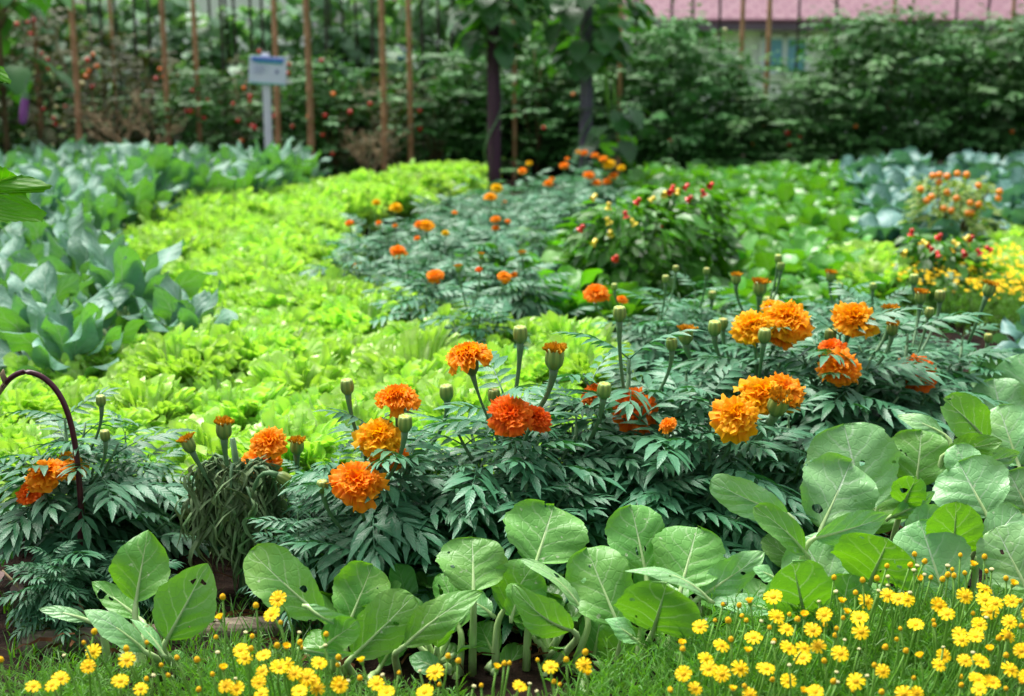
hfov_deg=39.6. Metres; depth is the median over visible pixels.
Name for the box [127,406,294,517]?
lettuce
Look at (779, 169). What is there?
mustard plant
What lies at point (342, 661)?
straw litter
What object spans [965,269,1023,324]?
daisy plant
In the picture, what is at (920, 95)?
tomato plant
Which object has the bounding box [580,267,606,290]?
mustard plant
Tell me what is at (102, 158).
kale plant
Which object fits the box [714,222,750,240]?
mustard plant
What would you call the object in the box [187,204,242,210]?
lettuce
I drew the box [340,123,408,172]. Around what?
dry bush
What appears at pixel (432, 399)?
lettuce
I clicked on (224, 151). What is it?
kale plant
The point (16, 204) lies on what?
plant leaves
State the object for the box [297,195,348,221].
lettuce
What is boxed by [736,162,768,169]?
mustard plant
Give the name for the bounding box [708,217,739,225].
mustard plant
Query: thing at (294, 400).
lettuce
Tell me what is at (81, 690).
daisy plant
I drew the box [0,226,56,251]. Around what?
kale plant
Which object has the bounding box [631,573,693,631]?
young mustard
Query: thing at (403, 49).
window
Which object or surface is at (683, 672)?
daisy plant
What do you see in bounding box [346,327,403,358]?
lettuce
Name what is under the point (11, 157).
kale plant
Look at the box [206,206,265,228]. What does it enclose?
lettuce
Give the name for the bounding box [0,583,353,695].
grass
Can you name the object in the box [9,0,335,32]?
sky
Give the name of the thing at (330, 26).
garden cane
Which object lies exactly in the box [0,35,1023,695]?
ground
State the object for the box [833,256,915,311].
lettuce
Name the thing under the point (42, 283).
kale plant
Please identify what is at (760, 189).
mustard plant
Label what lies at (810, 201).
mustard plant
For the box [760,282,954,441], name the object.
marigold plant
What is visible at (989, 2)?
garden cane
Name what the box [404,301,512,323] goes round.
lettuce
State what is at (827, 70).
tomato plant
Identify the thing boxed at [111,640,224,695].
daisy plant
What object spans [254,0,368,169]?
bean plant
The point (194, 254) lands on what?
lettuce
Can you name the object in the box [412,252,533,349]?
marigold plant
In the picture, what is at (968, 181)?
cabbage
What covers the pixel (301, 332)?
lettuce
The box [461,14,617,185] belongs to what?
tomato plant
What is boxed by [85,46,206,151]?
tomato plant
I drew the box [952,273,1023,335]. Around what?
daisy plant
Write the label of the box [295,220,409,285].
marigold plant
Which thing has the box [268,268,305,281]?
lettuce
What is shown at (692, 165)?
mustard plant
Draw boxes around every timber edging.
[18,624,162,656]
[169,614,322,644]
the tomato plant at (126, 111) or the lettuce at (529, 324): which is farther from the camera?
the tomato plant at (126, 111)
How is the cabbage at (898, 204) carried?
on the ground at (224, 583)
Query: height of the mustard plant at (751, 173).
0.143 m
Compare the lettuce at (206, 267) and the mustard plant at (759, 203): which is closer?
the lettuce at (206, 267)
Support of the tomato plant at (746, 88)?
on the ground at (224, 583)
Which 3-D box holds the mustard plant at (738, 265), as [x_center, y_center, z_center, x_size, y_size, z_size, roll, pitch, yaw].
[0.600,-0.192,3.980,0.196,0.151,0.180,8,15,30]
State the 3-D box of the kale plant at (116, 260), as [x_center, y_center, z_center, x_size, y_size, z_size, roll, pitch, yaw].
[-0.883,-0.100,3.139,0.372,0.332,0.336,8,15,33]
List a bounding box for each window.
[397,47,406,69]
[759,34,810,75]
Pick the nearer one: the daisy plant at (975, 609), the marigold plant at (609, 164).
the daisy plant at (975, 609)
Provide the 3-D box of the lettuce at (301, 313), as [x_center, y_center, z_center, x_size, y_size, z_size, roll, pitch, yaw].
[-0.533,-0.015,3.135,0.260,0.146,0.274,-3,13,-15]
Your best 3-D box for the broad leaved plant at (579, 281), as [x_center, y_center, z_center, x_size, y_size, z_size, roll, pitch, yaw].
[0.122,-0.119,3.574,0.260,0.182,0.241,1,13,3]
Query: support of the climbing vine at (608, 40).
on the ground at (224, 583)
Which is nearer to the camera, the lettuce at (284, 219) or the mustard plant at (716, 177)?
the lettuce at (284, 219)
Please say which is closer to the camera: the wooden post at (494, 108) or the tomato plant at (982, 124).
the wooden post at (494, 108)
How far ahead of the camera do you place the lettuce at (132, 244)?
4.23 m
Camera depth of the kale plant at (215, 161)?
5.74 m
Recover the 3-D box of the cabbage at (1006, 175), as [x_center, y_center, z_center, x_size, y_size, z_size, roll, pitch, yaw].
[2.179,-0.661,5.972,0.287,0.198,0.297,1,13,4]
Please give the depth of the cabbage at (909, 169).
6.10 m
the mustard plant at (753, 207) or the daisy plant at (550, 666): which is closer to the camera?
the daisy plant at (550, 666)
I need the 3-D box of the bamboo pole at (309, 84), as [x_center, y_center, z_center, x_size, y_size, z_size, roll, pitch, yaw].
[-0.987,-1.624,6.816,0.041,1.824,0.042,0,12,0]
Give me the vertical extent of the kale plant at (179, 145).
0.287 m
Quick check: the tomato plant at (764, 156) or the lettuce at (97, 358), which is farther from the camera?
the tomato plant at (764, 156)
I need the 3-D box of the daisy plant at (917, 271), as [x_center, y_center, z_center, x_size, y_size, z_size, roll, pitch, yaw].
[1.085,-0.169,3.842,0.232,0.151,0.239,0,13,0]
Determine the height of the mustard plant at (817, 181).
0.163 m
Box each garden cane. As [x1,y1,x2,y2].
[0,97,4,153]
[87,0,94,139]
[98,0,107,140]
[113,0,123,141]
[132,0,140,142]
[146,0,155,144]
[207,0,215,144]
[219,0,227,143]
[223,0,231,105]
[232,0,240,139]
[248,0,254,143]
[260,0,264,52]
[324,0,328,173]
[328,0,334,137]
[341,0,348,168]
[354,0,360,165]
[371,0,374,169]
[420,0,424,161]
[436,0,439,136]
[450,0,452,157]
[549,50,553,171]
[632,0,636,134]
[665,0,672,164]
[685,0,694,170]
[714,0,721,150]
[789,0,800,149]
[830,0,837,158]
[951,0,957,116]
[975,0,990,148]
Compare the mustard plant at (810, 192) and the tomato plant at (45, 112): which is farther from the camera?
the tomato plant at (45, 112)
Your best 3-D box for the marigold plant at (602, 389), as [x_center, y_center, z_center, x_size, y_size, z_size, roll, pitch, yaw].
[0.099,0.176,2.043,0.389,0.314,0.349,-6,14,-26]
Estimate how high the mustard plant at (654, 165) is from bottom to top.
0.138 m
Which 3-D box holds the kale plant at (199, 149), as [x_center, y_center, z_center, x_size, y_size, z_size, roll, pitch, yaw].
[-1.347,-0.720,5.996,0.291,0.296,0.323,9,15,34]
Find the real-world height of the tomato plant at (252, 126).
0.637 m
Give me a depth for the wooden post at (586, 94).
6.38 m
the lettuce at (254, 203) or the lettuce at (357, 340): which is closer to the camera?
the lettuce at (357, 340)
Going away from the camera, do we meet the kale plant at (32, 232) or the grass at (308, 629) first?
the grass at (308, 629)
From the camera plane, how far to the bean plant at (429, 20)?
7.86 m
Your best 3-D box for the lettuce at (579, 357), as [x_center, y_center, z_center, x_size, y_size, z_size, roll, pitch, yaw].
[0.121,0.054,2.732,0.264,0.184,0.272,-4,13,-17]
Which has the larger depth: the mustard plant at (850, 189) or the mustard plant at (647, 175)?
the mustard plant at (647, 175)
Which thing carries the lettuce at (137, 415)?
on the ground at (224, 583)
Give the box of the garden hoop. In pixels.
[0,369,83,578]
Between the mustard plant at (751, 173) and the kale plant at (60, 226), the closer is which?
the kale plant at (60, 226)
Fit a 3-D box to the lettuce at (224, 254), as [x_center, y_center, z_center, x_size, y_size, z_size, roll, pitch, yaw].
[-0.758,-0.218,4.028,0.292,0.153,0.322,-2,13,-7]
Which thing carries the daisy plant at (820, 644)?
on the ground at (224, 583)
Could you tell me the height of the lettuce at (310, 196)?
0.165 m
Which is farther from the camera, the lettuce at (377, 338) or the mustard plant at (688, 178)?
the mustard plant at (688, 178)
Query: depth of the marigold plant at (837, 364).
2.20 m
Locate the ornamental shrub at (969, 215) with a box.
[897,171,1012,264]
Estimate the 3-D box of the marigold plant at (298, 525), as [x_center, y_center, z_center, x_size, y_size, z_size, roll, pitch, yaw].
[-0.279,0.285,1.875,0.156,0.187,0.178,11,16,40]
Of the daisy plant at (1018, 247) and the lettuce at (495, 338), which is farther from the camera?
the daisy plant at (1018, 247)
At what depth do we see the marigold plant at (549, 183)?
4.69 m
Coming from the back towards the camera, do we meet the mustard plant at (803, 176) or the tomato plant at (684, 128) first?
the tomato plant at (684, 128)
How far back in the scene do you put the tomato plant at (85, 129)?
7.74 m
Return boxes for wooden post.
[486,1,500,202]
[579,4,592,176]
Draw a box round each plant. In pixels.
[0,0,74,153]
[0,7,58,155]
[0,7,119,150]
[0,19,43,146]
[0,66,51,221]
[0,87,115,151]
[0,92,59,152]
[0,151,37,171]
[0,203,115,248]
[0,220,47,229]
[0,222,21,236]
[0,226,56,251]
[0,234,72,351]
[0,257,39,354]
[0,260,133,373]
[0,287,157,384]
[0,386,228,628]
[0,540,111,655]
[0,646,122,695]
[0,656,127,695]
[1,79,161,151]
[3,140,54,157]
[3,150,16,170]
[3,194,132,243]
[7,0,113,150]
[7,151,78,164]
[8,161,103,219]
[10,217,111,296]
[14,139,93,168]
[15,148,54,165]
[17,156,106,219]
[19,15,164,147]
[25,628,158,695]
[26,179,60,209]
[32,644,157,695]
[35,217,128,254]
[36,134,92,155]
[39,182,136,236]
[39,530,216,683]
[41,157,83,172]
[42,0,152,144]
[50,410,199,575]
[56,226,216,339]
[60,148,126,177]
[61,87,218,150]
[64,644,211,695]
[74,141,105,162]
[82,141,104,158]
[82,147,115,171]
[83,138,157,151]
[84,162,136,187]
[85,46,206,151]
[87,138,150,170]
[87,532,184,621]
[89,158,184,228]
[102,0,210,143]
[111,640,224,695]
[114,141,189,204]
[130,270,238,335]
[132,87,263,150]
[148,62,262,154]
[155,10,278,152]
[155,593,298,695]
[161,628,283,695]
[169,147,236,201]
[172,55,307,152]
[174,415,296,597]
[175,141,215,161]
[178,142,210,163]
[183,86,341,163]
[189,152,230,174]
[196,633,310,695]
[198,3,319,151]
[206,638,338,695]
[208,158,287,194]
[210,140,259,160]
[223,151,253,164]
[227,136,313,185]
[228,49,364,172]
[235,490,349,633]
[239,590,367,695]
[241,426,352,561]
[243,88,381,168]
[243,542,482,689]
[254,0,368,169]
[260,55,421,177]
[270,631,377,695]
[271,378,480,628]
[292,142,331,178]
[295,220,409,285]
[302,84,438,170]
[308,668,434,695]
[311,0,417,162]
[319,199,419,272]
[325,66,455,172]
[330,656,394,695]
[341,203,439,285]
[342,450,541,615]
[345,79,485,168]
[346,383,487,566]
[351,0,470,160]
[353,676,474,695]
[356,43,522,174]
[361,236,458,304]
[367,263,491,327]
[372,653,498,695]
[381,210,486,285]
[382,220,493,306]
[383,201,466,263]
[391,87,557,172]
[396,0,511,163]
[396,325,642,580]
[401,184,482,247]
[405,52,533,163]
[409,499,590,679]
[410,433,637,643]
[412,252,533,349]
[430,193,513,251]
[434,193,516,254]
[447,216,541,315]
[448,175,517,217]
[451,84,598,171]
[454,0,572,167]
[455,657,526,695]
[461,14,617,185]
[462,183,542,240]
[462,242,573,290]
[465,244,602,321]
[476,380,666,547]
[482,168,558,230]
[485,194,566,242]
[490,212,579,270]
[501,0,610,162]
[502,161,580,220]
[508,649,591,695]
[510,265,611,317]
[513,227,584,260]
[517,33,641,173]
[517,90,657,174]
[522,305,784,536]
[526,162,606,227]
[526,180,594,232]
[540,504,725,693]
[542,157,607,217]
[545,634,716,695]
[550,5,660,165]
[550,263,585,271]
[550,292,612,320]
[552,193,715,325]
[553,150,621,203]
[556,24,698,174]
[560,670,662,695]
[563,156,632,220]
[569,429,762,592]
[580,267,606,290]
[583,265,737,426]
[587,269,649,324]
[590,362,822,591]
[595,25,745,166]
[597,0,750,169]
[600,288,656,332]
[605,270,651,286]
[606,344,738,495]
[612,174,646,193]
[614,187,643,206]
[617,168,647,184]
[623,602,803,695]
[625,267,754,380]
[627,586,802,695]
[628,166,651,174]
[628,646,701,695]
[629,182,747,287]
[633,182,663,193]
[636,54,779,168]
[643,162,672,172]
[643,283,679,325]
[644,170,665,182]
[646,178,675,186]
[647,167,678,176]
[650,174,686,184]
[650,299,856,509]
[651,636,801,695]
[653,256,714,298]
[670,28,797,168]
[672,162,709,174]
[672,166,688,175]
[675,168,701,182]
[675,182,705,194]
[676,180,704,186]
[682,294,730,324]
[683,550,768,666]
[685,589,841,695]
[686,87,836,168]
[686,167,720,182]
[690,254,823,416]
[691,110,823,172]
[695,173,732,183]
[695,601,877,695]
[700,393,886,584]
[701,300,961,530]
[703,182,735,198]
[705,276,771,323]
[707,177,726,189]
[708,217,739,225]
[708,268,787,297]
[709,224,745,241]
[709,452,888,626]
[710,161,729,170]
[710,580,885,678]
[711,254,752,281]
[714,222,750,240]
[716,180,757,200]
[716,198,745,213]
[717,167,738,178]
[721,173,756,190]
[726,233,757,258]
[727,210,753,231]
[728,291,793,313]
[729,203,772,217]
[730,165,760,173]
[732,168,763,182]
[732,177,758,184]
[732,590,892,695]
[734,194,760,210]
[735,201,775,211]
[735,640,839,695]
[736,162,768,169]
[737,64,873,173]
[738,181,759,189]
[738,563,927,695]
[740,251,806,295]
[743,217,756,232]
[747,103,894,162]
[748,257,754,270]
[750,211,804,234]
[752,210,767,217]
[752,245,779,256]
[752,532,923,639]
[753,181,773,197]
[754,235,781,248]
[755,193,778,201]
[756,159,798,172]
[757,164,783,179]
[758,170,795,183]
[758,572,920,668]
[759,179,802,213]
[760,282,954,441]
[761,200,781,214]
[761,223,795,245]
[763,168,798,182]
[768,186,809,210]
[770,225,830,245]
[770,274,813,298]
[771,238,825,281]
[776,202,822,215]
[777,0,937,160]
[778,193,827,212]
[778,282,823,314]
[783,169,808,179]
[784,23,936,153]
[785,233,833,244]
[786,575,948,695]
[788,161,800,169]
[788,203,833,227]
[790,253,845,284]
[792,288,1014,504]
[793,159,824,175]
[793,173,830,185]
[793,269,901,360]
[794,172,838,192]
[802,278,868,321]
[803,422,948,584]
[804,158,840,171]
[804,183,833,197]
[805,225,835,245]
[806,551,988,695]
[810,0,974,167]
[811,241,836,259]
[811,248,865,279]
[812,188,855,212]
[813,171,838,180]
[816,165,842,174]
[816,196,837,210]
[816,213,859,246]
[821,282,971,419]
[823,564,996,687]
[824,204,845,234]
[828,230,872,245]
[831,175,847,191]
[831,644,923,695]
[833,239,844,247]
[834,209,867,216]
[835,172,860,179]
[836,223,869,238]
[837,192,867,211]
[838,185,863,191]
[841,587,1016,695]
[842,202,858,213]
[843,269,910,311]
[845,236,853,242]
[846,651,963,695]
[850,273,1023,465]
[856,651,1023,695]
[860,21,999,160]
[861,553,1023,694]
[870,18,1022,166]
[876,257,960,314]
[877,228,1007,323]
[883,572,1023,678]
[893,265,979,328]
[893,501,1023,628]
[896,575,1023,695]
[897,392,1023,585]
[901,594,1023,695]
[906,29,1023,153]
[911,256,986,312]
[914,577,1023,681]
[922,4,1023,165]
[951,250,1005,304]
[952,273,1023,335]
[959,243,1022,257]
[961,30,1023,152]
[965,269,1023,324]
[966,4,1023,154]
[969,353,1023,467]
[973,669,1023,694]
[979,251,1023,302]
[982,260,1023,312]
[991,270,1023,327]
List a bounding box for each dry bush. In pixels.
[72,73,186,143]
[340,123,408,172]
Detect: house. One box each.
[87,0,324,129]
[336,0,547,106]
[618,0,1023,138]
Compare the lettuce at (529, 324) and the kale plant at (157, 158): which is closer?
the lettuce at (529, 324)
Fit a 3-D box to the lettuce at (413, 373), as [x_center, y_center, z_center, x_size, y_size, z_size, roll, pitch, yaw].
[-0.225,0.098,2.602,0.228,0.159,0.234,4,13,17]
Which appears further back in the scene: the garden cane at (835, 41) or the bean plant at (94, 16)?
the bean plant at (94, 16)
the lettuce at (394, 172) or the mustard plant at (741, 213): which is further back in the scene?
the lettuce at (394, 172)
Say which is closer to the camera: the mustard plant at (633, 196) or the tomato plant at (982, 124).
the mustard plant at (633, 196)
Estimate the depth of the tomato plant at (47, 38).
7.26 m
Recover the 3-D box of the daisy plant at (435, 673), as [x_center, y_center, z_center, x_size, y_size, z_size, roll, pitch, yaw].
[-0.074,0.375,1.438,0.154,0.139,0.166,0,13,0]
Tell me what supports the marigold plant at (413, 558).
on the ground at (224, 583)
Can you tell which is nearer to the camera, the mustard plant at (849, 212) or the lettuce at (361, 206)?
the mustard plant at (849, 212)
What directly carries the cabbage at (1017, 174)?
on the ground at (224, 583)
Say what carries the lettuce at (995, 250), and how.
on the ground at (224, 583)
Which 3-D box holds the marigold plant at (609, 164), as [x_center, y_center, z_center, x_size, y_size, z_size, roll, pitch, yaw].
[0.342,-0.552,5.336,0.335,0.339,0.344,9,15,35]
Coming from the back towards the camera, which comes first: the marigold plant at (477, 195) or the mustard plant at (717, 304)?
the marigold plant at (477, 195)
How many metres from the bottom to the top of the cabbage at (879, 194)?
0.200 m
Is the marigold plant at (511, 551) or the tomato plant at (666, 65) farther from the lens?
the tomato plant at (666, 65)
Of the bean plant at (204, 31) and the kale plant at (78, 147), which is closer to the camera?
the kale plant at (78, 147)
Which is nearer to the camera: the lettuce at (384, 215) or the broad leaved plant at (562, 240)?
the broad leaved plant at (562, 240)
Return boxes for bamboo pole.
[31,14,43,139]
[68,0,82,141]
[108,0,119,136]
[159,0,171,146]
[190,0,202,142]
[271,0,280,150]
[303,0,314,159]
[378,0,387,171]
[406,0,413,163]
[512,5,516,179]
[616,0,622,173]
[736,0,744,166]
[760,0,772,160]
[884,0,896,149]
[1002,0,1015,143]
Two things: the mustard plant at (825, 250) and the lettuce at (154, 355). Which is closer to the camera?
the lettuce at (154, 355)
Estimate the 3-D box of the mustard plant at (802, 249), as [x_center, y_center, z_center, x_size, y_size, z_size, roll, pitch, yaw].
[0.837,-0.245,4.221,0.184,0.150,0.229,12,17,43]
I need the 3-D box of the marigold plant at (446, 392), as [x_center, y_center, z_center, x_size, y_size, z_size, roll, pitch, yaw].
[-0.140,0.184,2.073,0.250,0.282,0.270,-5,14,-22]
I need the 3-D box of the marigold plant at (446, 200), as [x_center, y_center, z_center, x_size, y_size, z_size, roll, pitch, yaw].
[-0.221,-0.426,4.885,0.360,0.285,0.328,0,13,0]
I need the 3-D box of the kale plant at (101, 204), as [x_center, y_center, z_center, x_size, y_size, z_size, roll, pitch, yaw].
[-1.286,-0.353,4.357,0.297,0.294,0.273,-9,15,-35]
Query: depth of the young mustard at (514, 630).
1.82 m
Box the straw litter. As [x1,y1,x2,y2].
[10,520,983,678]
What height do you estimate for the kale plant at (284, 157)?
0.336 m
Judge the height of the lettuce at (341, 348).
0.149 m
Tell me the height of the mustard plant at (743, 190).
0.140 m
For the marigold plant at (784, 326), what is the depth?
2.23 m
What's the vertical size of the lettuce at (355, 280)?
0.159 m
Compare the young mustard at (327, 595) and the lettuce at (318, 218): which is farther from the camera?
the lettuce at (318, 218)
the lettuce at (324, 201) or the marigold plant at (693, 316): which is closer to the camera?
the marigold plant at (693, 316)
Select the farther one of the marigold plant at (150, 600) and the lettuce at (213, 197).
the lettuce at (213, 197)
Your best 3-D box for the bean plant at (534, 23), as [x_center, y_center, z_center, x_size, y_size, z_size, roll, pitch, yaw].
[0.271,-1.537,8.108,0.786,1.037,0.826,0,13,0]
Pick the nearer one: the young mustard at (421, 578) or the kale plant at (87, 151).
the young mustard at (421, 578)
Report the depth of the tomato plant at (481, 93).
7.50 m
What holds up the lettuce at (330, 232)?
on the ground at (224, 583)
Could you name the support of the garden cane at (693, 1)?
on the ground at (224, 583)
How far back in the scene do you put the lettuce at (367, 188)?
5.49 m
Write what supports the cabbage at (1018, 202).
on the ground at (224, 583)
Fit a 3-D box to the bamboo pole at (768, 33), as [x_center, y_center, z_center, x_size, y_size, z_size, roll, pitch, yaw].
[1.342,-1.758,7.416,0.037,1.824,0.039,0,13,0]
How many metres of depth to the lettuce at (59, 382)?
2.63 m
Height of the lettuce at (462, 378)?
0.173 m
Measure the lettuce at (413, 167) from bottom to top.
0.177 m
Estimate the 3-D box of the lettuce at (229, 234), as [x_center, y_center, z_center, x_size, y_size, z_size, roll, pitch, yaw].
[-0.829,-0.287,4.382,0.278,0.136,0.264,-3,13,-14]
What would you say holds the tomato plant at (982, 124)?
on the ground at (224, 583)
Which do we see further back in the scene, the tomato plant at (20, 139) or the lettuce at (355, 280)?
the tomato plant at (20, 139)
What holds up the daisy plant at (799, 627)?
on the ground at (224, 583)
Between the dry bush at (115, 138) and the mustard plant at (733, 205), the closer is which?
the mustard plant at (733, 205)
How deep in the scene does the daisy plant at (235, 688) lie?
1.43 m
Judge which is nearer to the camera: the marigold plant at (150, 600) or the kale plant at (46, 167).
the marigold plant at (150, 600)
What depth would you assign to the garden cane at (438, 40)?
7.67 m
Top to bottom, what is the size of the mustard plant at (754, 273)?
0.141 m
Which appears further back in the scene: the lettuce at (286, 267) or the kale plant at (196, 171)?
the kale plant at (196, 171)
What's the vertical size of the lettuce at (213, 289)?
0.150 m
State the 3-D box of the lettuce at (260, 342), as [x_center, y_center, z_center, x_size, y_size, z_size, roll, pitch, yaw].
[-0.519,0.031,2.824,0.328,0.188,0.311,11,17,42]
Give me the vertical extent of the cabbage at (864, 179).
0.220 m
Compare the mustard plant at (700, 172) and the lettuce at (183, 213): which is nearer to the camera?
the lettuce at (183, 213)
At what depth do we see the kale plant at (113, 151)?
5.62 m
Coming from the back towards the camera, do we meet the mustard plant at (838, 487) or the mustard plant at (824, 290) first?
the mustard plant at (824, 290)
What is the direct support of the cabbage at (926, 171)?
on the ground at (224, 583)
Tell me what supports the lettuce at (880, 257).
on the ground at (224, 583)
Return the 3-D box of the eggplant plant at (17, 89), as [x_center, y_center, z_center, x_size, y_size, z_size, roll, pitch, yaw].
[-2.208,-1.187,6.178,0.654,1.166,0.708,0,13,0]
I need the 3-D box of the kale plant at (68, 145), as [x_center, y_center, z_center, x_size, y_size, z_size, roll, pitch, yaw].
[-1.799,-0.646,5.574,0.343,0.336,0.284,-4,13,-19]
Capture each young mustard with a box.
[308,554,345,623]
[322,580,400,612]
[389,563,442,600]
[394,597,485,664]
[416,571,484,591]
[482,573,564,633]
[500,584,581,658]
[546,591,583,630]
[627,583,728,653]
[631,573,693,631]
[689,586,711,617]
[701,578,770,620]
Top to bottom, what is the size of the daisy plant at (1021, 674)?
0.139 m
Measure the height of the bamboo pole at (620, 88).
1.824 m
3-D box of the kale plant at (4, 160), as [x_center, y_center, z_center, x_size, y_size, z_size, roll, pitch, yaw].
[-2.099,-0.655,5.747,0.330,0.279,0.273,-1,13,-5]
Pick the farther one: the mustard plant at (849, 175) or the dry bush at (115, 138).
the dry bush at (115, 138)
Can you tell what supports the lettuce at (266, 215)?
on the ground at (224, 583)
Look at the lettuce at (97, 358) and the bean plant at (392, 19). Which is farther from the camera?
the bean plant at (392, 19)
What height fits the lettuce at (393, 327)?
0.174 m
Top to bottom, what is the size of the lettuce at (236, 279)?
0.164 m
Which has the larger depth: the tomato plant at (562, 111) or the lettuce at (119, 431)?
the tomato plant at (562, 111)
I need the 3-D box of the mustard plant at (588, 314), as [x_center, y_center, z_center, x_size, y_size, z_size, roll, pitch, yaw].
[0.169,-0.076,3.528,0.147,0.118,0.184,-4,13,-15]
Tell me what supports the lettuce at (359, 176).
on the ground at (224, 583)
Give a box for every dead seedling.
[0,570,32,629]
[55,581,86,623]
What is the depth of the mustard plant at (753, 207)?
5.30 m
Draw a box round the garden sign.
[248,53,286,148]
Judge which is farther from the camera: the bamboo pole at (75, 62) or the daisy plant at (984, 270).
the bamboo pole at (75, 62)
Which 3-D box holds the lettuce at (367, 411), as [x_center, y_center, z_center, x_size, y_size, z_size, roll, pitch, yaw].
[-0.248,0.158,2.317,0.306,0.165,0.284,0,13,-1]
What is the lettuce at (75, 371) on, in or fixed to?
on the ground at (224, 583)
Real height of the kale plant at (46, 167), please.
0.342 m
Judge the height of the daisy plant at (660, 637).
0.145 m
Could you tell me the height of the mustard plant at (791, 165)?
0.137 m
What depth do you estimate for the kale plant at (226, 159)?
5.94 m
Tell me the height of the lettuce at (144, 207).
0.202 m
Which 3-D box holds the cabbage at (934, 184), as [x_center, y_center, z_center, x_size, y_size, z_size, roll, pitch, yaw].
[1.607,-0.542,5.387,0.286,0.221,0.264,5,13,20]
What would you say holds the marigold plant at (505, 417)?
on the ground at (224, 583)
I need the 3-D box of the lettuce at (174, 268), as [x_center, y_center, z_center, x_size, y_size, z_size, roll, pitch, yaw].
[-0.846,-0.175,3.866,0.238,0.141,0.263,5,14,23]
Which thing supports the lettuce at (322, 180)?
on the ground at (224, 583)
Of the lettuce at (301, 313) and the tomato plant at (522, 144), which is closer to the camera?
the lettuce at (301, 313)
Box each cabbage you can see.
[828,155,878,181]
[844,162,908,190]
[846,206,920,248]
[852,182,911,209]
[859,192,943,216]
[863,146,928,173]
[863,182,904,196]
[871,170,928,190]
[873,149,936,168]
[891,165,916,174]
[900,213,970,256]
[904,177,971,202]
[916,164,954,180]
[917,160,951,171]
[939,163,966,171]
[942,178,985,203]
[944,148,991,165]
[948,152,999,172]
[949,192,1010,213]
[954,165,1009,189]
[959,215,988,248]
[970,348,1023,385]
[976,201,1011,231]
[982,169,1005,179]
[990,336,1023,350]
[991,305,1023,343]
[993,205,1023,231]
[994,179,1023,210]
[996,151,1023,170]
[1001,166,1023,178]
[1009,166,1023,180]
[1014,197,1023,205]
[1015,321,1023,343]
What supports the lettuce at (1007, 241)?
on the ground at (224, 583)
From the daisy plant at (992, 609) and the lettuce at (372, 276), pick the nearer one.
the daisy plant at (992, 609)
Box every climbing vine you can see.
[444,0,544,166]
[528,0,662,162]
[568,105,651,194]
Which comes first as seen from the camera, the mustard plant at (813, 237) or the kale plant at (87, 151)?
the mustard plant at (813, 237)
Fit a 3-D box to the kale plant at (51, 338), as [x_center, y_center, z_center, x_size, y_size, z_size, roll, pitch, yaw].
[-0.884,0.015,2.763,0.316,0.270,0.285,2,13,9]
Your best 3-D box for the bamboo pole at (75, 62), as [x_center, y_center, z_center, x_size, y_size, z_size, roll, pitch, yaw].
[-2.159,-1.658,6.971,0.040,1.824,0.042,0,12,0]
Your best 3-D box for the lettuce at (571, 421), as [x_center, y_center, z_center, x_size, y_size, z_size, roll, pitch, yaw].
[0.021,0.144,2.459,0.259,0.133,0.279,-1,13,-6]
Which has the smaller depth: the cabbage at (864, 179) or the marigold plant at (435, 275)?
the marigold plant at (435, 275)
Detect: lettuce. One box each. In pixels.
[0,352,95,386]
[0,372,43,384]
[0,375,86,401]
[0,377,74,422]
[0,401,28,432]
[0,416,118,527]
[23,378,102,423]
[36,401,165,434]
[42,352,115,383]
[45,433,159,520]
[56,332,153,370]
[80,373,208,431]
[97,314,248,386]
[109,414,203,449]
[111,221,171,242]
[125,233,140,248]
[126,199,193,225]
[126,214,196,230]
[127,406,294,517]
[133,227,221,261]
[147,312,244,334]
[152,380,293,431]
[159,226,217,238]
[160,255,223,283]
[171,187,233,205]
[171,205,239,221]
[171,214,231,232]
[175,323,328,375]
[176,251,213,263]
[178,362,290,402]
[185,198,215,210]
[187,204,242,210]
[189,259,268,278]
[189,280,238,304]
[192,199,242,215]
[193,229,228,248]
[198,187,265,202]
[200,259,275,289]
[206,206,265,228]
[207,243,276,260]
[213,299,255,315]
[214,230,245,238]
[214,299,273,324]
[215,226,250,235]
[221,190,285,215]
[223,226,302,251]
[223,245,303,279]
[223,278,262,307]
[229,400,352,514]
[235,345,356,399]
[238,306,324,334]
[239,223,284,229]
[241,220,306,234]
[241,270,326,314]
[244,315,335,343]
[244,384,375,429]
[255,189,270,201]
[256,305,329,328]
[257,212,273,218]
[260,211,306,226]
[262,244,317,267]
[265,183,315,195]
[268,188,323,205]
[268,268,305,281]
[273,259,334,278]
[278,203,343,219]
[279,218,332,234]
[283,226,353,253]
[284,272,383,309]
[286,227,335,236]
[287,386,440,464]
[290,266,357,294]
[294,338,354,365]
[296,176,348,196]
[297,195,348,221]
[302,331,384,348]
[303,207,362,238]
[305,282,429,336]
[306,235,377,267]
[310,175,350,182]
[310,178,334,185]
[323,321,377,338]
[325,173,348,178]
[328,186,386,233]
[332,181,375,197]
[343,408,484,504]
[345,180,391,190]
[345,273,383,281]
[345,320,487,383]
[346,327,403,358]
[349,168,392,182]
[350,276,431,295]
[354,358,440,400]
[354,365,517,410]
[362,303,496,346]
[368,191,393,220]
[371,179,437,223]
[377,169,412,184]
[387,158,433,173]
[392,169,460,206]
[393,378,510,449]
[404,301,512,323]
[406,161,446,173]
[413,186,440,218]
[416,297,452,308]
[421,365,523,388]
[433,428,562,473]
[442,160,453,165]
[445,162,487,180]
[445,332,512,362]
[446,168,489,201]
[447,186,471,205]
[451,159,501,177]
[458,341,561,383]
[459,317,570,348]
[511,322,642,410]
[513,342,532,349]
[513,380,595,423]
[522,397,591,446]
[524,310,623,344]
[828,239,898,255]
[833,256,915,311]
[845,253,934,286]
[869,251,934,271]
[959,251,1023,286]
[973,245,1023,256]
[984,227,1023,248]
[984,255,1023,301]
[987,235,1023,249]
[1005,224,1022,232]
[1007,244,1023,253]

